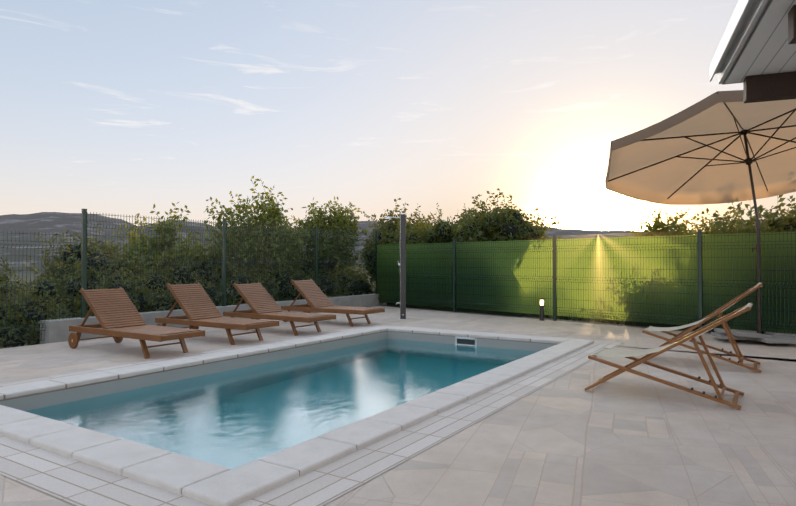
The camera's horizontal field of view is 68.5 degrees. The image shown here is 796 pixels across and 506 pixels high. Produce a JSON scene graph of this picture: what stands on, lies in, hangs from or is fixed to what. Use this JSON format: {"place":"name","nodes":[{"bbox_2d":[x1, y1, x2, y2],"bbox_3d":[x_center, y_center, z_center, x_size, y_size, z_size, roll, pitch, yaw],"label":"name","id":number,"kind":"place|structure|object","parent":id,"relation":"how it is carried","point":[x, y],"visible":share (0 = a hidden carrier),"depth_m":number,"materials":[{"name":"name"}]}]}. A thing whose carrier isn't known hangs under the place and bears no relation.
{"place":"outdoors","nodes":[
{"label":"outdoors","id":0,"kind":"place"},
{"bbox_2d":[0,209,377,344],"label":"wire fence","id":1,"kind":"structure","parent":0,"point":[84,259],"depth_m":10.60,"materials":[{"name":"grey metal"}]},
{"bbox_2d":[0,331,555,410],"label":"pool shell","id":2,"kind":"object","parent":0,"point":[55,398],"visible":0.12,"depth_m":6.81},
{"bbox_2d":[25,339,538,468],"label":"pool water","id":3,"kind":"structure","parent":2,"relation":"in","point":[233,418],"depth_m":5.47,"materials":[{"name":"teal liquid"}]},
{"bbox_2d":[455,336,476,345],"bbox_3d":[1.048,1.430,9.012,0.370,0.265,0.024,-1,-1,33],"label":"pool skimmer","id":4,"kind":"object","parent":2,"relation":"in","point":[468,341],"visible":0.46,"depth_m":9.01,"materials":[{"name":"white plastic"}]},
{"bbox_2d":[0,212,639,321],"bbox_3d":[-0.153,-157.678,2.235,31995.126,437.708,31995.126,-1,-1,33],"label":"terrain","id":5,"kind":"structure","parent":0,"point":[59,223],"depth_m":3070.47,"materials":[{"name":"green plant"}]},
{"bbox_2d":[0,257,15,298],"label":"shrub","id":6,"kind":"object","parent":5,"relation":"on","point":[6,265],"visible":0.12,"depth_m":12.71,"materials":[{"name":"green plant"}]},
{"bbox_2d":[0,267,19,298],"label":"olive shrub","id":7,"kind":"object","parent":5,"relation":"on","point":[8,286],"visible":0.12,"depth_m":10.35,"materials":[{"name":"green plant"}]},
{"bbox_2d":[0,264,37,336],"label":"olive shrub","id":8,"kind":"object","parent":5,"relation":"on","point":[8,301],"visible":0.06,"depth_m":8.74,"materials":[{"name":"green plant"}]},
{"bbox_2d":[0,255,89,317],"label":"olive shrub","id":9,"kind":"object","parent":5,"relation":"on","point":[38,280],"visible":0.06,"depth_m":10.88,"materials":[{"name":"green plant"}]},
{"bbox_2d":[0,267,92,348],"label":"olive shrub","id":10,"kind":"object","parent":5,"relation":"on","point":[30,317],"visible":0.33,"depth_m":8.62,"materials":[{"name":"green plant"}]},
{"bbox_2d":[28,223,130,304],"bbox_3d":[-7.647,0.969,14.708,2.889,3.398,3.188,-1,-1,33],"label":"shrub","id":11,"kind":"object","parent":5,"relation":"on","point":[77,253],"visible":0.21,"depth_m":13.90,"materials":[{"name":"green plant"}]},
{"bbox_2d":[46,243,142,316],"bbox_3d":[-6.016,1.265,12.375,2.782,2.915,2.581,-1,-1,33],"label":"olive shrub","id":12,"kind":"object","parent":5,"relation":"on","point":[91,279],"visible":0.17,"depth_m":11.86,"materials":[{"name":"green plant"}]},
{"bbox_2d":[35,257,164,318],"bbox_3d":[-5.201,1.385,10.049,2.276,2.646,2.100,1,-1,-37],"label":"olive shrub","id":13,"kind":"object","parent":5,"relation":"on","point":[131,288],"visible":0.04,"depth_m":10.05,"materials":[{"name":"green plant"}]},
{"bbox_2d":[94,255,214,311],"bbox_3d":[-4.391,1.347,10.924,2.081,2.628,1.779,-1,-1,33],"label":"olive shrub","id":14,"kind":"object","parent":5,"relation":"on","point":[152,279],"visible":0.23,"depth_m":10.96,"materials":[{"name":"green plant"}]},
{"bbox_2d":[109,202,210,290],"bbox_3d":[-5.053,0.780,12.594,2.082,3.768,2.028,0,-1,-7],"label":"bush","id":15,"kind":"object","parent":5,"relation":"on","point":[134,242],"visible":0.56,"depth_m":12.37,"materials":[{"name":"green plant"}]},
{"bbox_2d":[143,257,245,306],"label":"olive shrub","id":16,"kind":"object","parent":5,"relation":"on","point":[198,279],"visible":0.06,"depth_m":11.97,"materials":[{"name":"green plant"}]},
{"bbox_2d":[162,239,242,287],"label":"olive shrub","id":17,"kind":"object","parent":5,"relation":"on","point":[199,269],"visible":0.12,"depth_m":12.94,"materials":[{"name":"green plant"}]},
{"bbox_2d":[203,253,287,305],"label":"olive shrub","id":18,"kind":"object","parent":5,"relation":"on","point":[263,281],"visible":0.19,"depth_m":12.48,"materials":[{"name":"green plant"}]},
{"bbox_2d":[191,176,308,278],"bbox_3d":[-3.646,0.369,13.939,2.807,4.322,2.872,0,-1,8],"label":"bush","id":19,"kind":"object","parent":5,"relation":"on","point":[272,216],"visible":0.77,"depth_m":13.34,"materials":[{"name":"green plant"}]},
{"bbox_2d":[220,209,311,273],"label":"bush","id":20,"kind":"object","parent":5,"relation":"on","point":[271,255],"visible":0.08,"depth_m":15.38,"materials":[{"name":"green plant"}]},
{"bbox_2d":[235,247,320,301],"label":"olive shrub","id":21,"kind":"object","parent":5,"relation":"on","point":[297,277],"visible":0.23,"depth_m":13.46,"materials":[{"name":"green plant"}]},
{"bbox_2d":[275,260,346,300],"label":"olive shrub","id":22,"kind":"object","parent":5,"relation":"on","point":[323,281],"visible":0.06,"depth_m":14.24,"materials":[{"name":"green plant"}]},
{"bbox_2d":[282,255,356,295],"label":"olive shrub","id":23,"kind":"object","parent":5,"relation":"on","point":[332,280],"visible":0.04,"depth_m":15.29,"materials":[{"name":"green plant"}]},
{"bbox_2d":[278,197,368,275],"bbox_3d":[-2.067,0.351,15.662,2.423,3.846,2.598,0,-1,-18],"label":"bush","id":24,"kind":"object","parent":5,"relation":"on","point":[335,222],"visible":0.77,"depth_m":15.44,"materials":[{"name":"green plant"}]},
{"bbox_2d":[300,251,356,295],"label":"olive shrub","id":25,"kind":"object","parent":5,"relation":"on","point":[321,269],"visible":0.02,"depth_m":16.31,"materials":[{"name":"green plant"}]},
{"bbox_2d":[321,253,368,282],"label":"shrub","id":26,"kind":"object","parent":5,"relation":"on","point":[354,266],"visible":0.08,"depth_m":21.51,"materials":[{"name":"green plant"}]},
{"bbox_2d":[335,258,374,295],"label":"olive shrub","id":27,"kind":"object","parent":5,"relation":"on","point":[361,288],"visible":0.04,"depth_m":17.88,"materials":[{"name":"green plant"}]},
{"bbox_2d":[355,221,386,303],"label":"shrub","id":28,"kind":"object","parent":5,"relation":"on","point":[369,257],"visible":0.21,"depth_m":16.54,"materials":[{"name":"green plant"}]},
{"bbox_2d":[355,198,434,281],"bbox_3d":[-0.144,0.193,17.430,2.651,3.643,2.651,0,-1,-18],"label":"bush","id":29,"kind":"object","parent":5,"relation":"on","point":[390,225],"visible":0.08,"depth_m":17.38,"materials":[{"name":"green plant"}]},
{"bbox_2d":[360,203,435,246],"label":"bush","id":30,"kind":"object","parent":5,"relation":"on","point":[378,223],"visible":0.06,"depth_m":20.96,"materials":[{"name":"green plant"}]},
{"bbox_2d":[366,215,434,251],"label":"shrub","id":31,"kind":"object","parent":5,"relation":"on","point":[392,238],"visible":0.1,"depth_m":15.94,"materials":[{"name":"green plant"}]},
{"bbox_2d":[396,222,435,236],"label":"bush","id":32,"kind":"object","parent":5,"relation":"on","point":[397,224],"depth_m":16.17,"materials":[{"name":"green plant"}]},
{"bbox_2d":[411,203,458,227],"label":"bush","id":33,"kind":"object","parent":5,"relation":"on","point":[440,212],"depth_m":23.89,"materials":[{"name":"green plant"}]},
{"bbox_2d":[406,203,465,243],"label":"shrub","id":34,"kind":"object","parent":5,"relation":"on","point":[438,234],"visible":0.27,"depth_m":15.01,"materials":[{"name":"green plant"}]},
{"bbox_2d":[444,194,508,242],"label":"shrub","id":35,"kind":"object","parent":5,"relation":"on","point":[475,231],"visible":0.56,"depth_m":13.83,"materials":[{"name":"green plant"}]},
{"bbox_2d":[447,188,560,239],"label":"bush","id":36,"kind":"object","parent":5,"relation":"on","point":[537,219],"visible":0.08,"depth_m":15.63,"materials":[{"name":"green plant"}]},
{"bbox_2d":[460,194,555,240],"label":"shrub","id":37,"kind":"object","parent":5,"relation":"on","point":[510,226],"visible":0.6,"depth_m":13.55,"materials":[{"name":"green plant"}]},
{"bbox_2d":[522,313,552,318],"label":"shrub","id":38,"kind":"object","parent":5,"relation":"on","point":[531,315],"depth_m":13.03,"materials":[{"name":"green plant"}]},
{"bbox_2d":[386,306,710,333],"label":"curb","id":39,"kind":"structure","parent":5,"relation":"on","point":[545,319],"depth_m":11.98,"materials":[{"name":"grey concrete"}]},
{"bbox_2d":[538,316,601,321],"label":"shrub","id":40,"kind":"object","parent":5,"relation":"on","point":[573,318],"depth_m":12.16,"materials":[{"name":"green plant"}]},
{"bbox_2d":[387,303,763,333],"bbox_3d":[5.960,1.345,9.397,0.590,3.108,17.693,1,-1,-43],"label":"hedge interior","id":41,"kind":"object","parent":5,"relation":"on","point":[638,324],"depth_m":12.89,"materials":[{"name":"plant"}]},
{"bbox_2d":[596,319,623,324],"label":"shrub","id":42,"kind":"object","parent":5,"relation":"on","point":[614,321],"depth_m":11.89,"materials":[{"name":"green plant"}]},
{"bbox_2d":[625,208,700,236],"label":"bush","id":43,"kind":"object","parent":5,"relation":"on","point":[654,229],"visible":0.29,"depth_m":23.86,"materials":[{"name":"green plant"}]},
{"bbox_2d":[685,202,754,234],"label":"bush","id":44,"kind":"object","parent":5,"relation":"on","point":[712,223],"visible":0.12,"depth_m":25.23,"materials":[{"name":"green plant"}]},
{"bbox_2d":[698,195,795,234],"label":"bush","id":45,"kind":"object","parent":5,"relation":"on","point":[775,221],"visible":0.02,"depth_m":11.04,"materials":[{"name":"green plant"}]},
{"bbox_2d":[708,199,795,233],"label":"shrub","id":46,"kind":"object","parent":5,"relation":"on","point":[730,229],"visible":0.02,"depth_m":10.17,"materials":[{"name":"green plant"}]},
{"bbox_2d":[726,208,788,233],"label":"bush","id":47,"kind":"object","parent":5,"relation":"on","point":[779,214],"visible":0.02,"depth_m":21.45,"materials":[{"name":"green plant"}]},
{"bbox_2d":[735,195,795,228],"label":"bush","id":48,"kind":"object","parent":5,"relation":"on","point":[782,216],"depth_m":14.51,"materials":[{"name":"green plant"}]},
{"bbox_2d":[776,215,795,231],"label":"shrub","id":49,"kind":"object","parent":5,"relation":"on","point":[790,227],"visible":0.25,"depth_m":9.52,"materials":[{"name":"green plant"}]},
{"bbox_2d":[0,306,795,505],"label":"terrace paving","id":50,"kind":"structure","parent":0,"point":[625,438],"depth_m":4.02,"materials":[{"name":"stone"}]},
{"bbox_2d":[68,287,204,358],"bbox_3d":[-3.422,0.877,7.599,1.980,0.822,0.674,-1,-1,33],"label":"sun lounger","id":51,"kind":"object","parent":50,"relation":"on","point":[107,306],"visible":0.98,"depth_m":7.67,"materials":[{"name":"brown wood"}]},
{"bbox_2d":[40,294,381,343],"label":"low retaining wall","id":52,"kind":"structure","parent":50,"relation":"on","point":[56,330],"depth_m":9.83,"materials":[{"name":"concrete"}]},
{"bbox_2d":[155,282,278,344],"bbox_3d":[-2.728,0.882,8.736,1.980,0.847,0.674,-1,-1,32],"label":"sun lounger","id":53,"kind":"object","parent":50,"relation":"on","point":[193,296],"visible":0.88,"depth_m":8.78,"materials":[{"name":"brown wood"}]},
{"bbox_2d":[223,282,335,335],"bbox_3d":[-2.005,0.915,9.771,1.980,0.811,0.674,-1,-1,34],"label":"sun lounger","id":54,"kind":"object","parent":50,"relation":"on","point":[260,300],"visible":0.85,"depth_m":9.81,"materials":[{"name":"brown wood"}]},
{"bbox_2d":[0,325,593,505],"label":"pool coping","id":55,"kind":"object","parent":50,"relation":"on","point":[206,482],"visible":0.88,"depth_m":3.79,"materials":[{"name":"white stone"}]},
{"bbox_2d":[0,324,623,505],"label":"paving border course","id":56,"kind":"object","parent":50,"relation":"on","point":[72,481],"visible":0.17,"depth_m":3.35,"materials":[{"name":"white stone"}]},
{"bbox_2d":[281,279,384,326],"bbox_3d":[-1.253,0.923,11.054,1.980,0.832,0.674,-1,-1,32],"label":"sun lounger","id":57,"kind":"object","parent":50,"relation":"on","point":[309,290],"visible":0.83,"depth_m":11.07,"materials":[{"name":"brown wood"}]},
{"bbox_2d":[386,213,407,319],"bbox_3d":[-0.027,0.267,11.745,0.439,2.132,0.200,0,-1,2],"label":"solar shower","id":58,"kind":"object","parent":50,"relation":"on","point":[402,264],"visible":1,"depth_m":11.69,"materials":[{"name":"black plastic"}]},
{"bbox_2d":[540,298,544,320],"bbox_3d":[2.840,1.113,11.542,0.110,0.435,0.110,-1,-1,33],"label":"bollard light","id":59,"kind":"object","parent":50,"relation":"on","point":[541,309],"visible":0.98,"depth_m":11.51,"materials":[{"name":"black plastic"}]},
{"bbox_2d":[376,230,795,334],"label":"fence wire","id":60,"kind":"object","parent":50,"relation":"on","point":[699,236],"visible":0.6,"depth_m":10.83,"materials":[{"name":"metal"}]},
{"bbox_2d":[377,232,795,333],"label":"privacy screen","id":61,"kind":"object","parent":60,"relation":"attached to","point":[515,263],"visible":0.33,"depth_m":10.59,"materials":[{"name":"green fabric"}]},
{"bbox_2d":[584,303,752,409],"bbox_3d":[2.350,0.830,5.114,1.285,0.808,0.595,-1,-1,33],"label":"deck chair","id":62,"kind":"object","parent":50,"relation":"on","point":[651,353],"visible":1,"depth_m":5.05,"materials":[{"name":"brown wood"}]},
{"bbox_2d":[608,92,795,344],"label":"parasol frame","id":63,"kind":"object","parent":50,"relation":"on","point":[748,160],"visible":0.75,"depth_m":8.81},
{"bbox_2d":[605,90,795,204],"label":"umbrella canopy","id":64,"kind":"object","parent":63,"relation":"attached to","point":[660,183],"visible":0.9,"depth_m":9.51,"materials":[{"name":"beige fabric"}]},
{"bbox_2d":[642,282,762,372],"bbox_3d":[3.416,0.792,6.620,1.214,0.929,0.595,-1,-1,31],"label":"deck chair","id":65,"kind":"object","parent":50,"relation":"on","point":[694,325],"visible":0.94,"depth_m":6.54,"materials":[{"name":"brown wood"}]},
{"bbox_2d":[711,328,795,343],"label":"parasol ballast slabs","id":66,"kind":"object","parent":50,"relation":"on","point":[772,337],"depth_m":8.26,"materials":[{"name":"grey concrete"}]},
{"bbox_2d":[0,0,795,234],"label":"sky","id":67,"kind":"structure","parent":0,"point":[121,108],"materials":[{"name":"blue"}]},
{"bbox_2d":[709,0,795,102],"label":"roof eave","id":68,"kind":"object","parent":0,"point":[755,54],"visible":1,"depth_m":4.35,"materials":[{"name":"white wood"}]}
]}

